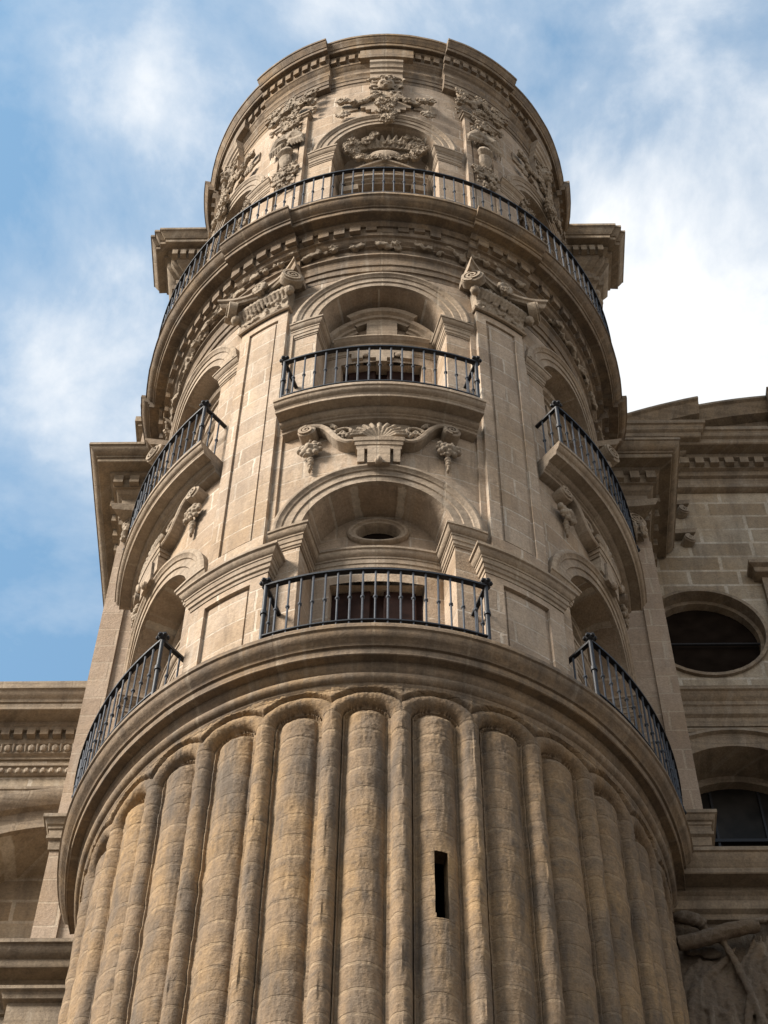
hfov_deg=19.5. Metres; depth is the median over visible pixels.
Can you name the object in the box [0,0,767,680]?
sky
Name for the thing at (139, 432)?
stepped pedestal
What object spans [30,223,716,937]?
bell tower
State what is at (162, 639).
iron railing
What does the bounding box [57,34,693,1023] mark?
round stair tower
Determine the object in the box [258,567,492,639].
iron railing
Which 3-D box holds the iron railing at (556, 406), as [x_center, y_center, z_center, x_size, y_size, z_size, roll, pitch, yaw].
[2.651,-0.146,28.123,0.614,1.215,2.525,-24,-64,13]
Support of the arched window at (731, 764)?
in the church wall at (712, 569)
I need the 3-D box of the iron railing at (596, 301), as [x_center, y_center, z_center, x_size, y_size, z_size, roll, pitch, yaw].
[-0.019,-3.160,32.964,7.036,1.070,3.678,0,-61,1]
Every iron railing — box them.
[69,632,183,805]
[122,400,226,549]
[159,167,611,341]
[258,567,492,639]
[279,344,481,397]
[535,400,639,551]
[569,632,686,814]
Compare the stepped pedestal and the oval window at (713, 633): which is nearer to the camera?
the oval window at (713, 633)
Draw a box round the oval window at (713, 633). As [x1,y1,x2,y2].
[662,588,767,677]
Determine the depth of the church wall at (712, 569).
31.27 m
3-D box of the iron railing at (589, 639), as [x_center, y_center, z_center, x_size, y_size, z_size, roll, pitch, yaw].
[2.647,2.572,23.455,0.637,1.215,2.654,-23,-63,13]
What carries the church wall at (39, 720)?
on the ground
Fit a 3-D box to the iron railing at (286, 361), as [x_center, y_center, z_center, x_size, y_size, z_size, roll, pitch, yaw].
[-0.046,-1.570,27.349,2.525,1.215,0.625,0,-61,1]
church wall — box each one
[0,681,86,1023]
[625,387,767,1023]
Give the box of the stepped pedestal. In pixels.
[135,416,143,441]
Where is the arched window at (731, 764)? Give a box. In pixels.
[688,727,767,845]
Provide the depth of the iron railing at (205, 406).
28.05 m

